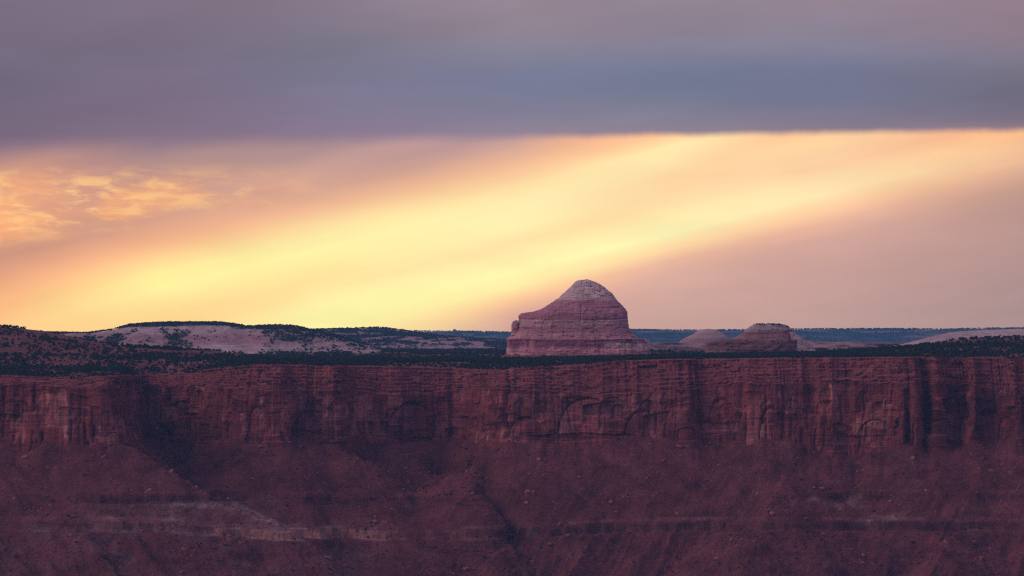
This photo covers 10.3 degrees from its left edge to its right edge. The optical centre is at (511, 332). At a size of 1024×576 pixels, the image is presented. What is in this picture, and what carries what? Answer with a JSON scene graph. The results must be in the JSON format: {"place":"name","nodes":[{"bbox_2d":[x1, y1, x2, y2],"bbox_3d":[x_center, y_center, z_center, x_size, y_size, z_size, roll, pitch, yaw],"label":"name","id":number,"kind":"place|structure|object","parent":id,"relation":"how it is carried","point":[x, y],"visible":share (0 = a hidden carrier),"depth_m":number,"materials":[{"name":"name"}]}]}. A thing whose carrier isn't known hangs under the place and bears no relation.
{"place":"outdoors","nodes":[
{"label":"outdoors","id":0,"kind":"place"},
{"bbox_2d":[56,323,381,353],"bbox_3d":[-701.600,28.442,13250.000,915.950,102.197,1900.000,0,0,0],"label":"slickrock hill","id":1,"kind":"structure","parent":0,"point":[238,339],"depth_m":12702.89,"materials":[{"name":"stone"}]},
{"bbox_2d":[48,321,506,353],"bbox_3d":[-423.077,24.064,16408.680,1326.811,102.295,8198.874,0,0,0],"label":"hillside trees","id":2,"kind":"object","parent":1,"relation":"on","point":[350,337],"visible":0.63,"depth_m":13188.77,"materials":[{"name":"green plant"}]},
{"bbox_2d":[322,328,504,348],"bbox_3d":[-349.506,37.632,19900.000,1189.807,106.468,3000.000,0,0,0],"label":"terraced hill","id":3,"kind":"structure","parent":0,"point":[477,344],"depth_m":19559.56,"materials":[{"name":"stone"}]},
{"bbox_2d":[0,434,1023,575],"bbox_3d":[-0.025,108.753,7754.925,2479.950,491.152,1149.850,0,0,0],"label":"talus slope","id":4,"kind":"structure","parent":0,"point":[734,479],"depth_m":7785.31,"materials":[{"name":"brown stone"}]},
{"bbox_2d":[0,355,1022,575],"bbox_3d":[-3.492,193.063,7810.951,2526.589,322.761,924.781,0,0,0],"label":"slope scrub","id":5,"kind":"object","parent":4,"relation":"on","point":[313,364],"visible":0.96,"depth_m":8000.62,"materials":[{"name":"green plant"}]},
{"bbox_2d":[0,442,1023,575],"bbox_3d":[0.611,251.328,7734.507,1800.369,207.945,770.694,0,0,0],"label":"talus debris","id":6,"kind":"object","parent":4,"relation":"on","point":[485,496],"visible":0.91,"depth_m":7807.93,"materials":[{"name":"red stone"}]},
{"bbox_2d":[0,357,1023,457],"bbox_3d":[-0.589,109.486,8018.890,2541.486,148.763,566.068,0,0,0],"label":"cliff","id":7,"kind":"structure","parent":0,"point":[866,406],"depth_m":7987.01,"materials":[{"name":"red stone"}]},
{"bbox_2d":[0,327,1023,377],"bbox_3d":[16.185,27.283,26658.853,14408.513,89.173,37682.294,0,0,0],"label":"ground","id":8,"kind":"structure","parent":0,"point":[17,348],"depth_m":8760.25,"materials":[{"name":"green plant"}]},
{"bbox_2d":[451,329,460,334],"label":"horizon spire","id":9,"kind":"structure","parent":8,"relation":"on","point":[455,332],"depth_m":38480.62,"materials":[{"name":"stone"}]},
{"bbox_2d":[0,324,1023,376],"bbox_3d":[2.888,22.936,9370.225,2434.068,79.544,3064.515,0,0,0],"label":"juniper woodland","id":10,"kind":"object","parent":8,"relation":"on","point":[987,344],"visible":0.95,"depth_m":8517.96,"materials":[{"name":"green plant"}]},
{"bbox_2d":[233,343,903,357],"bbox_3d":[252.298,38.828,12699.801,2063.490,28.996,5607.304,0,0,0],"label":"valley trees","id":11,"kind":"object","parent":8,"relation":"on","point":[461,352],"visible":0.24,"depth_m":11856.13,"materials":[{"name":"green plant"}]},
{"bbox_2d":[501,279,650,357],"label":"butte","id":12,"kind":"object","parent":8,"relation":"on","point":[583,317],"visible":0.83,"depth_m":9941.89,"materials":[{"name":"stone"}]},
{"bbox_2d":[680,329,729,342],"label":"slickrock dome","id":13,"kind":"structure","parent":8,"relation":"on","point":[704,335],"depth_m":13460.16,"materials":[{"name":"pink stone"}]},
{"bbox_2d":[705,324,815,352],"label":"capped butte","id":14,"kind":"object","parent":8,"relation":"on","point":[765,337],"visible":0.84,"depth_m":10971.15,"materials":[{"name":"stone"}]},
{"bbox_2d":[754,323,789,327],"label":"summit trees","id":15,"kind":"object","parent":14,"relation":"on","point":[772,324],"visible":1,"depth_m":10987.24,"materials":[{"name":"green plant"}]},
{"bbox_2d":[806,340,881,349],"bbox_3d":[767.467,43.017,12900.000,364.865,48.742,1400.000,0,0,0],"label":"mesa","id":16,"kind":"structure","parent":8,"relation":"on","point":[828,345],"depth_m":12553.69,"materials":[{"name":"stone"}]},
{"bbox_2d":[0,0,1023,331],"label":"sky","id":17,"kind":"structure","parent":0,"point":[444,165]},
{"bbox_2d":[650,342,704,349],"bbox_3d":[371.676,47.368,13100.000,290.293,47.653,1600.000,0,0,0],"label":"valley hills","id":18,"kind":"structure","parent":0,"point":[672,345],"depth_m":12863.64,"materials":[{"name":"stone"}]},
{"bbox_2d":[642,338,654,348],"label":"dome","id":19,"kind":"structure","parent":18,"relation":"on","point":[649,344],"depth_m":12785.52,"materials":[{"name":"pink stone"}]},
{"bbox_2d":[417,328,1021,341],"bbox_3d":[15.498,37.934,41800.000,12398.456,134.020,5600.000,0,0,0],"label":"mesa","id":20,"kind":"structure","parent":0,"point":[911,336],"depth_m":40605.31,"materials":[{"name":"stone"}]},
{"bbox_2d":[44,327,1023,341],"bbox_3d":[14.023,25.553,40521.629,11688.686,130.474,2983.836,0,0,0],"label":"horizon trees","id":21,"kind":"object","parent":20,"relation":"on","point":[810,336],"visible":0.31,"depth_m":40866.89,"materials":[{"name":"green plant"}]},
{"bbox_2d":[890,329,1023,346],"bbox_3d":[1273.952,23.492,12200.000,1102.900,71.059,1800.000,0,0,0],"label":"slickrock slope","id":22,"kind":"structure","parent":0,"point":[965,334],"depth_m":11877.88,"materials":[{"name":"stone"}]}
]}

